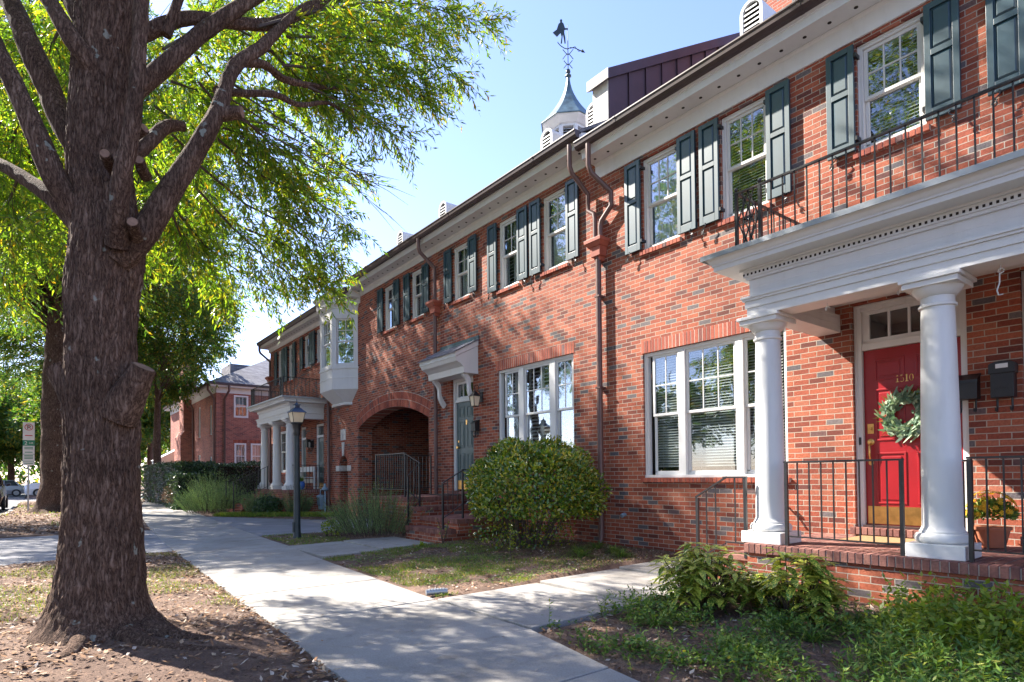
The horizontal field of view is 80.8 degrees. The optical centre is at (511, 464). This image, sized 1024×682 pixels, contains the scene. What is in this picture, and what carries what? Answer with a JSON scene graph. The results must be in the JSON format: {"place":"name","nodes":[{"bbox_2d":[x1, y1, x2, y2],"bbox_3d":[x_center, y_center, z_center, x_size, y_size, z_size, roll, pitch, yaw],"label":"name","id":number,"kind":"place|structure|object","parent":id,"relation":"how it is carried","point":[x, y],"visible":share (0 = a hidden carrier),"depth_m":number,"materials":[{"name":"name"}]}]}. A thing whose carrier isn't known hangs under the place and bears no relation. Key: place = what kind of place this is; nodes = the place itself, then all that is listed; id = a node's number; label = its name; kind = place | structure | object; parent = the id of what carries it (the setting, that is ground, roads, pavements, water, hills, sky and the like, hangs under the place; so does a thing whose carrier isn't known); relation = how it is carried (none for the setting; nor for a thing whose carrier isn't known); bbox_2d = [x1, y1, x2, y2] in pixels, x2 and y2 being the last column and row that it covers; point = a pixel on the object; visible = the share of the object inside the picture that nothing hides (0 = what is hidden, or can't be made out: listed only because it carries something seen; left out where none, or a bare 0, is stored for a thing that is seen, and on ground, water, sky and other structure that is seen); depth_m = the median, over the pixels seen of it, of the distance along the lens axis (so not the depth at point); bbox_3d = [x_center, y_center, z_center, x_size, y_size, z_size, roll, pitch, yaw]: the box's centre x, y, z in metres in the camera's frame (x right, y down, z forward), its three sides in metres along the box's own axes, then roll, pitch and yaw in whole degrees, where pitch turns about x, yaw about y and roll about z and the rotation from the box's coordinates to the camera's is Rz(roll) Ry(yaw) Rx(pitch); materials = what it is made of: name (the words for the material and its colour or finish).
{"place":"outdoors","nodes":[
{"label":"outdoors","id":0,"kind":"place"},
{"bbox_2d":[0,485,142,513],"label":"street","id":1,"kind":"structure","parent":0,"point":[13,500],"depth_m":43.11,"materials":[{"name":"grey asphalt"}]},
{"bbox_2d":[0,475,10,509],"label":"parked car","id":2,"kind":"object","parent":1,"relation":"on","point":[3,499],"visible":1,"depth_m":28.31,"materials":[{"name":"black metal"}]},
{"bbox_2d":[3,480,24,496],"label":"parked car","id":3,"kind":"object","parent":1,"relation":"on","point":[15,489],"visible":0.62,"depth_m":53.29,"materials":[{"name":"silver metal"}]},
{"bbox_2d":[0,517,371,565],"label":"driveway","id":4,"kind":"structure","parent":0,"point":[18,550],"depth_m":13.16,"materials":[{"name":"concrete"}]},
{"bbox_2d":[213,510,340,516],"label":"grass","id":5,"kind":"structure","parent":0,"point":[262,514],"depth_m":19.68,"materials":[{"name":"green plant"}]},
{"bbox_2d":[0,0,747,481],"label":"sky","id":6,"kind":"structure","parent":0,"point":[506,132],"materials":[{"name":"blue"}]},
{"bbox_2d":[142,500,639,681],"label":"sidewalk","id":7,"kind":"structure","parent":0,"point":[365,628],"depth_m":5.42,"materials":[{"name":"concrete"}]},
{"bbox_2d":[0,482,1023,681],"bbox_3d":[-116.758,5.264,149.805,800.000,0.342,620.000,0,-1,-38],"label":"ground","id":8,"kind":"structure","parent":0,"point":[98,665],"depth_m":4.78,"materials":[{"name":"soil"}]},
{"bbox_2d":[0,373,35,448],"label":"broadleaf tree","id":9,"kind":"object","parent":8,"relation":"on","point":[5,434],"visible":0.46,"depth_m":53.66,"materials":[{"name":"green plant"}]},
{"bbox_2d":[0,402,39,494],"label":"broadleaf tree","id":10,"kind":"object","parent":8,"relation":"on","point":[8,453],"visible":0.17,"depth_m":57.60,"materials":[{"name":"green plant"}]},
{"bbox_2d":[1,360,42,481],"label":"broadleaf tree","id":11,"kind":"object","parent":8,"relation":"on","point":[20,391],"visible":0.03,"depth_m":68.58,"materials":[{"name":"green plant"}]},
{"bbox_2d":[23,422,34,510],"bbox_3d":[-19.770,0.169,24.622,0.380,3.760,0.098,0,-1,-38],"label":"parking sign","id":12,"kind":"object","parent":8,"relation":"on","point":[28,443],"visible":1,"depth_m":24.61,"materials":[{"name":"metal"}]},
{"bbox_2d":[23,483,39,495],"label":"parked car","id":13,"kind":"object","parent":8,"relation":"on","point":[33,488],"visible":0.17,"depth_m":48.57,"materials":[{"name":"white metal"}]},
{"bbox_2d":[6,502,60,525],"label":"grass","id":14,"kind":"structure","parent":8,"relation":"on","point":[33,513],"depth_m":22.61,"materials":[{"name":"green plant"}]},
{"bbox_2d":[0,502,146,535],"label":"fallen leaves","id":15,"kind":"object","parent":8,"relation":"on","point":[33,527],"visible":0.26,"depth_m":18.15,"materials":[{"name":"brown plant"}]},
{"bbox_2d":[3,374,153,459],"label":"broadleaf tree","id":16,"kind":"object","parent":8,"relation":"on","point":[31,414],"visible":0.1,"depth_m":50.72,"materials":[{"name":"green plant"}]},
{"bbox_2d":[0,443,169,485],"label":"distant wood","id":17,"kind":"object","parent":8,"relation":"on","point":[3,470],"visible":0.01,"depth_m":87.73,"materials":[{"name":"green plant"}]},
{"bbox_2d":[0,270,189,408],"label":"oak tree","id":18,"kind":"object","parent":8,"relation":"on","point":[9,355],"visible":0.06,"depth_m":33.44,"materials":[{"name":"green plant"}]},
{"bbox_2d":[0,81,253,512],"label":"oak tree","id":19,"kind":"object","parent":8,"relation":"on","point":[48,498],"visible":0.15,"depth_m":23.72,"materials":[{"name":"green plant"}]},
{"bbox_2d":[0,0,256,322],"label":"oak tree","id":20,"kind":"object","parent":8,"relation":"on","point":[146,98],"visible":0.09,"depth_m":17.30,"materials":[{"name":"green plant"}]},
{"bbox_2d":[141,451,146,460],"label":"broadleaf tree","id":21,"kind":"object","parent":8,"relation":"on","point":[143,455],"visible":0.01,"depth_m":70.01,"materials":[{"name":"green plant"}]},
{"bbox_2d":[140,415,170,455],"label":"broadleaf tree","id":22,"kind":"object","parent":8,"relation":"on","point":[167,444],"visible":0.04,"depth_m":64.99,"materials":[{"name":"green plant"}]},
{"bbox_2d":[141,362,199,468],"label":"broadleaf tree","id":23,"kind":"object","parent":8,"relation":"on","point":[164,417],"visible":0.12,"depth_m":57.80,"materials":[{"name":"green plant"}]},
{"bbox_2d":[161,486,205,502],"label":"shrub","id":24,"kind":"object","parent":8,"relation":"on","point":[168,496],"visible":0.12,"depth_m":25.74,"materials":[{"name":"green plant"}]},
{"bbox_2d":[137,260,251,501],"bbox_3d":[-18.622,-4.618,32.470,8.948,13.847,10.563,0,-1,-38],"label":"broadleaf tree","id":25,"kind":"object","parent":8,"relation":"on","point":[153,354],"visible":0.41,"depth_m":30.75,"materials":[{"name":"green plant"}]},
{"bbox_2d":[141,460,260,509],"bbox_3d":[-15.644,0.984,32.124,6.600,2.325,14.238,0,-1,-38],"label":"hedge","id":26,"kind":"object","parent":8,"relation":"on","point":[173,474],"visible":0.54,"depth_m":28.52,"materials":[{"name":"green plant"}]},
{"bbox_2d":[170,480,249,513],"bbox_3d":[-11.154,1.171,22.426,2.877,1.256,3.405,0,-1,-38],"label":"rosemary bush","id":27,"kind":"object","parent":8,"relation":"on","point":[195,502],"visible":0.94,"depth_m":21.95,"materials":[{"name":"green plant"}]},
{"bbox_2d":[151,345,269,466],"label":"brick house","id":28,"kind":"structure","parent":8,"relation":"on","point":[218,425],"depth_m":36.41,"materials":[{"name":"red brick"}]},
{"bbox_2d":[197,407,200,438],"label":"window","id":29,"kind":"structure","parent":28,"relation":"in","point":[199,407],"depth_m":39.08,"materials":[{"name":"white paint"}]},
{"bbox_2d":[209,405,211,435],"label":"window","id":30,"kind":"structure","parent":28,"relation":"in","point":[211,405],"depth_m":36.41,"materials":[{"name":"white paint"}]},
{"bbox_2d":[233,440,246,466],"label":"window","id":31,"kind":"structure","parent":28,"relation":"in","point":[239,445],"depth_m":35.90,"materials":[{"name":"white paint"}]},
{"bbox_2d":[233,394,248,417],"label":"window","id":32,"kind":"structure","parent":28,"relation":"in","point":[240,402],"depth_m":36.02,"materials":[{"name":"white paint"}]},
{"bbox_2d":[250,440,260,466],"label":"window","id":33,"kind":"structure","parent":28,"relation":"in","point":[255,448],"depth_m":36.49,"materials":[{"name":"white glass"}]},
{"bbox_2d":[181,466,250,510],"bbox_3d":[-11.826,0.947,24.097,2.582,1.778,2.466,0,-1,-38],"label":"rosemary bush","id":34,"kind":"object","parent":8,"relation":"on","point":[209,485],"visible":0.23,"depth_m":23.84,"materials":[{"name":"green plant"}]},
{"bbox_2d":[239,487,277,512],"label":"rosemary bush","id":35,"kind":"object","parent":8,"relation":"on","point":[248,504],"visible":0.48,"depth_m":20.82,"materials":[{"name":"green plant"}]},
{"bbox_2d":[0,0,519,672],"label":"oak tree","id":36,"kind":"object","parent":8,"relation":"on","point":[96,82],"visible":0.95,"depth_m":5.48,"materials":[{"name":"green plant"}]},
{"bbox_2d":[252,495,283,513],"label":"shrub","id":37,"kind":"object","parent":8,"relation":"on","point":[272,501],"visible":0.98,"depth_m":20.23,"materials":[{"name":"green plant"}]},
{"bbox_2d":[287,399,306,537],"bbox_3d":[-4.649,0.113,13.011,0.330,3.050,0.330,0,-1,-38],"label":"street lamp","id":38,"kind":"object","parent":8,"relation":"on","point":[296,413],"visible":0.95,"depth_m":12.95,"materials":[{"name":"metal"}]},
{"bbox_2d":[278,482,315,512],"bbox_3d":[-7.209,1.139,20.208,1.465,1.060,1.234,-1,-1,22],"label":"rosemary bush","id":39,"kind":"object","parent":8,"relation":"on","point":[304,508],"visible":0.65,"depth_m":20.04,"materials":[{"name":"green plant"}]},
{"bbox_2d":[316,484,327,510],"bbox_3d":[-6.425,1.179,20.440,0.292,1.030,0.616,0,-1,-38],"label":"gas meter","id":40,"kind":"object","parent":8,"relation":"on","point":[321,499],"visible":0.98,"depth_m":20.43,"materials":[{"name":"paint"}]},
{"bbox_2d":[320,520,340,535],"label":"shrub","id":41,"kind":"object","parent":8,"relation":"on","point":[328,524],"visible":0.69,"depth_m":12.98,"materials":[{"name":"green plant"}]},
{"bbox_2d":[0,532,672,623],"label":"grass","id":42,"kind":"structure","parent":8,"relation":"on","point":[377,567],"depth_m":8.37,"materials":[{"name":"green plant"}]},
{"bbox_2d":[286,537,433,558],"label":"walkway","id":43,"kind":"structure","parent":8,"relation":"on","point":[338,548],"depth_m":11.20,"materials":[{"name":"concrete"}]},
{"bbox_2d":[226,248,505,514],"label":"brick townhouse","id":44,"kind":"structure","parent":8,"relation":"on","point":[317,377],"depth_m":20.83,"materials":[{"name":"brick"}]},
{"bbox_2d":[277,351,280,386],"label":"window","id":45,"kind":"structure","parent":44,"relation":"in","point":[280,351],"depth_m":25.19,"materials":[{"name":"white paint"}]},
{"bbox_2d":[281,431,305,473],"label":"window","id":46,"kind":"structure","parent":44,"relation":"in","point":[284,432],"depth_m":25.04,"materials":[{"name":"white paint"}]},
{"bbox_2d":[287,345,308,382],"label":"window","id":47,"kind":"structure","parent":44,"relation":"in","point":[290,347],"depth_m":24.14,"materials":[{"name":"white paint"}]},
{"bbox_2d":[300,475,304,489],"bbox_3d":[-7.204,0.600,20.559,0.413,0.537,0.361,0,-1,-38],"label":"glazed pot","id":48,"kind":"object","parent":44,"relation":"on","point":[302,485],"visible":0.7,"depth_m":20.50,"materials":[{"name":"blue ceramic"}]},
{"bbox_2d":[304,440,305,487],"bbox_3d":[-7.786,-0.007,22.781,0.049,1.815,0.436,0,-1,-38],"label":"door","id":49,"kind":"structure","parent":44,"relation":"in","point":[304,440],"depth_m":22.87,"materials":[{"name":"green paint"}]},
{"bbox_2d":[303,336,309,370],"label":"window","id":50,"kind":"structure","parent":44,"relation":"in","point":[307,366],"depth_m":22.69,"materials":[{"name":"white paint"}]},
{"bbox_2d":[300,467,314,488],"bbox_3d":[-7.613,0.498,21.831,0.430,0.795,1.490,0,-1,-38],"label":"bench","id":51,"kind":"object","parent":44,"relation":"on","point":[305,469],"visible":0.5,"depth_m":21.57,"materials":[{"name":"white paint"}]},
{"bbox_2d":[308,440,313,450],"bbox_3d":[-7.305,-0.665,21.867,0.142,0.404,0.216,0,-1,-38],"label":"mailbox","id":52,"kind":"object","parent":44,"relation":"attached to","point":[311,444],"visible":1,"depth_m":21.82,"materials":[{"name":"black metal"}]},
{"bbox_2d":[315,329,319,365],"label":"window","id":53,"kind":"structure","parent":44,"relation":"in","point":[318,331],"depth_m":21.70,"materials":[{"name":"white paint"}]},
{"bbox_2d":[319,437,323,487],"bbox_3d":[-6.744,-0.042,21.439,0.055,1.815,0.636,0,-1,-38],"label":"door","id":54,"kind":"structure","parent":44,"relation":"in","point":[321,440],"depth_m":21.47,"materials":[{"name":"green paint"}]},
{"bbox_2d":[317,478,429,537],"bbox_3d":[-2.871,0.873,12.858,2.403,1.275,2.422,0,-1,-38],"label":"rosemary bush","id":55,"kind":"object","parent":8,"relation":"on","point":[348,520],"visible":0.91,"depth_m":12.53,"materials":[{"name":"green plant"}]},
{"bbox_2d":[425,587,447,595],"bbox_3d":[-0.826,1.399,6.602,0.239,0.082,0.078,0,-1,-19],"label":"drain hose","id":56,"kind":"object","parent":8,"relation":"on","point":[432,591],"visible":0.94,"depth_m":6.57,"materials":[{"name":"plastic"}]},
{"bbox_2d":[437,518,448,542],"bbox_3d":[-1.258,1.209,10.925,0.295,0.502,0.178,0,-1,-38],"label":"sapling","id":57,"kind":"object","parent":8,"relation":"on","point":[445,532],"visible":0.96,"depth_m":10.93,"materials":[{"name":"green plant"}]},
{"bbox_2d":[328,542,594,595],"bbox_3d":[-1.012,1.443,8.912,2.670,0.156,4.182,0,-1,-38],"label":"clover","id":58,"kind":"object","parent":8,"relation":"on","point":[473,556],"visible":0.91,"depth_m":8.39,"materials":[{"name":"green plant"}]},
{"bbox_2d":[0,532,1021,681],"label":"fallen leaves","id":59,"kind":"object","parent":8,"relation":"on","point":[135,677],"visible":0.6,"depth_m":5.25,"materials":[{"name":"brown plant"}]},
{"bbox_2d":[508,520,514,561],"bbox_3d":[-0.015,1.099,8.713,0.129,0.630,0.133,0,-1,-38],"label":"sapling","id":60,"kind":"object","parent":8,"relation":"on","point":[510,527],"visible":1,"depth_m":8.70,"materials":[{"name":"green plant"}]},
{"bbox_2d":[463,433,612,549],"bbox_3d":[0.357,0.481,10.269,2.455,1.998,2.716,0,-1,-38],"label":"round shrub","id":61,"kind":"object","parent":8,"relation":"on","point":[509,458],"visible":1,"depth_m":9.61,"materials":[{"name":"green plant"}]},
{"bbox_2d":[344,32,739,543],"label":"brick townhouse","id":62,"kind":"structure","parent":8,"relation":"on","point":[520,312],"depth_m":13.10,"materials":[{"name":"red brick"}]},
{"bbox_2d":[382,284,418,334],"bbox_3d":[-2.866,-4.410,17.575,1.652,1.350,0.732,0,-1,-38],"label":"window","id":63,"kind":"structure","parent":62,"relation":"in","point":[387,296],"depth_m":17.35,"materials":[{"name":"clear glass"}]},
{"bbox_2d":[409,269,460,322],"bbox_3d":[-1.876,-4.443,16.306,1.651,1.350,0.732,0,-1,-38],"label":"window","id":64,"kind":"structure","parent":62,"relation":"in","point":[418,273],"depth_m":16.08,"materials":[{"name":"clear glass"}]},
{"bbox_2d":[456,401,473,489],"bbox_3d":[-1.083,-0.432,14.169,0.105,2.075,0.782,0,-1,-38],"label":"door","id":65,"kind":"structure","parent":62,"relation":"in","point":[465,439],"depth_m":14.22,"materials":[{"name":"grey paint"}]},
{"bbox_2d":[470,419,479,437],"bbox_3d":[-0.833,-0.802,13.562,0.142,0.404,0.176,0,-1,-38],"label":"mailbox","id":66,"kind":"object","parent":62,"relation":"attached to","point":[475,426],"visible":1,"depth_m":13.52,"materials":[{"name":"black metal"}]},
{"bbox_2d":[468,385,482,406],"bbox_3d":[-0.793,-1.524,13.396,0.295,0.493,0.210,0,-1,-38],"label":"wall lantern","id":67,"kind":"object","parent":62,"relation":"attached to","point":[475,398],"depth_m":13.35,"materials":[{"name":"black metal"}]},
{"bbox_2d":[451,242,506,305],"bbox_3d":[-0.580,-4.497,14.642,1.652,1.370,0.772,0,-1,-38],"label":"window","id":68,"kind":"structure","parent":62,"relation":"in","point":[461,291],"depth_m":14.42,"materials":[{"name":"clear glass"}]},
{"bbox_2d":[496,215,550,294],"bbox_3d":[0.537,-4.439,13.209,1.652,1.560,0.762,0,-1,-38],"label":"window","id":69,"kind":"structure","parent":62,"relation":"in","point":[508,263],"depth_m":13.00,"materials":[{"name":"white paint"}]},
{"bbox_2d":[499,354,573,446],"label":"window","id":70,"kind":"structure","parent":62,"relation":"in","point":[536,400],"depth_m":12.38,"materials":[{"name":"white paint"}]},
{"bbox_2d":[540,187,568,276],"bbox_3d":[1.434,-4.469,12.058,1.650,1.560,0.782,0,-1,-38],"label":"window","id":71,"kind":"structure","parent":62,"relation":"in","point":[555,241],"depth_m":11.83,"materials":[{"name":"clear glass"}]},
{"bbox_2d":[553,19,584,73],"bbox_3d":[1.764,-12.901,18.614,0.992,1.740,0.147,0,-1,-4],"label":"weather vane","id":72,"kind":"object","parent":62,"relation":"on","point":[561,28],"visible":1,"depth_m":18.61,"materials":[{"name":"paint"}]},
{"bbox_2d":[562,543,594,553],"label":"lily turf","id":73,"kind":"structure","parent":8,"relation":"on","point":[577,547],"depth_m":9.33,"materials":[{"name":"green plant"}]},
{"bbox_2d":[438,556,719,632],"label":"walkway","id":74,"kind":"structure","parent":8,"relation":"on","point":[572,597],"depth_m":6.35,"materials":[{"name":"concrete"}]},
{"bbox_2d":[560,548,601,557],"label":"lily turf","id":75,"kind":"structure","parent":8,"relation":"on","point":[582,553],"depth_m":8.88,"materials":[{"name":"green plant"}]},
{"bbox_2d":[583,540,610,550],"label":"lily turf","id":76,"kind":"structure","parent":8,"relation":"on","point":[599,545],"depth_m":9.77,"materials":[{"name":"green plant"}]},
{"bbox_2d":[603,544,630,553],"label":"lily turf","id":77,"kind":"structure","parent":8,"relation":"on","point":[612,548],"depth_m":9.25,"materials":[{"name":"green plant"}]},
{"bbox_2d":[598,548,637,558],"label":"lily turf","id":78,"kind":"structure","parent":8,"relation":"on","point":[621,553],"depth_m":8.82,"materials":[{"name":"green plant"}]},
{"bbox_2d":[612,633,653,644],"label":"broad leaf plant","id":79,"kind":"object","parent":8,"relation":"on","point":[638,636],"visible":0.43,"depth_m":4.55,"materials":[{"name":"green plant"}]},
{"bbox_2d":[627,608,698,632],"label":"lily turf","id":80,"kind":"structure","parent":8,"relation":"on","point":[649,621],"depth_m":5.08,"materials":[{"name":"green plant"}]},
{"bbox_2d":[647,542,761,612],"bbox_3d":[1.881,1.054,5.737,1.129,0.611,1.233,0,-1,-7],"label":"speckled shrub","id":81,"kind":"object","parent":8,"relation":"on","point":[689,572],"visible":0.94,"depth_m":5.48,"materials":[{"name":"green plant"}]},
{"bbox_2d":[726,633,785,668],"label":"lily turf","id":82,"kind":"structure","parent":8,"relation":"on","point":[751,646],"depth_m":4.23,"materials":[{"name":"green plant"}]},
{"bbox_2d":[745,610,811,634],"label":"lily turf","id":83,"kind":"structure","parent":8,"relation":"on","point":[782,622],"depth_m":4.85,"materials":[{"name":"green plant"}]},
{"bbox_2d":[540,567,1023,681],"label":"ground cover","id":84,"kind":"object","parent":8,"relation":"on","point":[614,644],"visible":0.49,"depth_m":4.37,"materials":[{"name":"green plant"}]},
{"bbox_2d":[567,0,1023,619],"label":"brick townhouse","id":85,"kind":"structure","parent":8,"relation":"on","point":[805,244],"depth_m":7.25,"materials":[{"name":"red brick"}]},
{"bbox_2d":[640,144,681,256],"bbox_3d":[2.976,-4.208,10.076,1.652,1.585,0.792,0,-1,-38],"label":"window","id":86,"kind":"structure","parent":85,"relation":"in","point":[660,173],"depth_m":9.80,"materials":[{"name":"white glass"}]},
{"bbox_2d":[641,328,790,482],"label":"window","id":87,"kind":"structure","parent":85,"relation":"in","point":[700,406],"depth_m":9.28,"materials":[{"name":"glass"}]},
{"bbox_2d":[718,97,769,226],"bbox_3d":[3.867,-4.238,8.933,1.652,1.585,0.792,0,-1,-38],"label":"window","id":88,"kind":"structure","parent":85,"relation":"in","point":[744,132],"depth_m":8.73,"materials":[{"name":"white glass"}]},
{"bbox_2d":[853,13,930,159],"bbox_3d":[5.003,-4.376,7.476,1.652,1.385,0.792,0,-1,-38],"label":"window","id":89,"kind":"structure","parent":85,"relation":"in","point":[891,80],"depth_m":7.26,"materials":[{"name":"white glass"}]},
{"bbox_2d":[863,336,962,526],"bbox_3d":[4.583,-0.332,6.909,0.110,2.095,0.992,0,-1,-38],"label":"door","id":90,"kind":"structure","parent":85,"relation":"in","point":[885,369],"depth_m":7.07,"materials":[{"name":"red paint"}]},
{"bbox_2d":[873,385,920,442],"bbox_3d":[4.495,-0.574,6.893,0.150,0.676,0.711,0,-1,-38],"label":"wreath","id":91,"kind":"object","parent":90,"relation":"hanging from","point":[892,424],"visible":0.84,"depth_m":6.93,"materials":[{"name":"green plant"}]},
{"bbox_2d":[959,373,980,412],"bbox_3d":[4.793,-0.745,6.342,0.142,0.414,0.216,0,-1,-38],"label":"mailbox","id":92,"kind":"object","parent":85,"relation":"attached to","point":[969,387],"visible":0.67,"depth_m":6.29,"materials":[{"name":"black metal"}]},
{"bbox_2d":[965,490,1020,547],"bbox_3d":[4.752,0.536,5.967,0.472,0.570,0.470,0,-1,-38],"label":"flower pot","id":93,"kind":"object","parent":85,"relation":"on","point":[996,536],"visible":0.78,"depth_m":5.87,"materials":[{"name":"ceramic"}]},
{"bbox_2d":[988,360,1017,411],"bbox_3d":[4.980,-0.789,6.102,0.142,0.509,0.214,0,-1,-38],"label":"mailbox","id":94,"kind":"object","parent":85,"relation":"attached to","point":[1003,378],"visible":1,"depth_m":6.06,"materials":[{"name":"black metal"}]},
{"bbox_2d":[740,547,855,627],"bbox_3d":[2.468,1.032,5.202,0.953,0.613,0.959,0,-1,-38],"label":"speckled shrub","id":95,"kind":"object","parent":8,"relation":"on","point":[813,590],"visible":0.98,"depth_m":5.03,"materials":[{"name":"green plant"}]},
{"bbox_2d":[766,620,856,651],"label":"lily turf","id":96,"kind":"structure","parent":8,"relation":"on","point":[813,638],"depth_m":4.49,"materials":[{"name":"green plant"}]},
{"bbox_2d":[824,607,885,632],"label":"lily turf","id":97,"kind":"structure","parent":8,"relation":"on","point":[860,618],"depth_m":4.86,"materials":[{"name":"green plant"}]},
{"bbox_2d":[843,604,914,629],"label":"lily turf","id":98,"kind":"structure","parent":8,"relation":"on","point":[878,615],"depth_m":4.88,"materials":[{"name":"green plant"}]},
{"bbox_2d":[870,677,905,681],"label":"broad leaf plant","id":99,"kind":"object","parent":8,"relation":"on","point":[875,680],"visible":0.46,"depth_m":3.44,"materials":[{"name":"green plant"}]},
{"bbox_2d":[868,571,1023,675],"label":"shrub","id":100,"kind":"object","parent":8,"relation":"on","point":[986,618],"visible":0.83,"depth_m":4.27,"materials":[{"name":"green plant"}]},
{"bbox_2d":[842,535,914,543],"bbox_3d":[4.128,0.828,6.492,0.600,0.016,0.900,0,-1,-38],"label":"door mat","id":101,"kind":"object","parent":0,"point":[881,539],"depth_m":6.59,"materials":[{"name":"beige fabric"}]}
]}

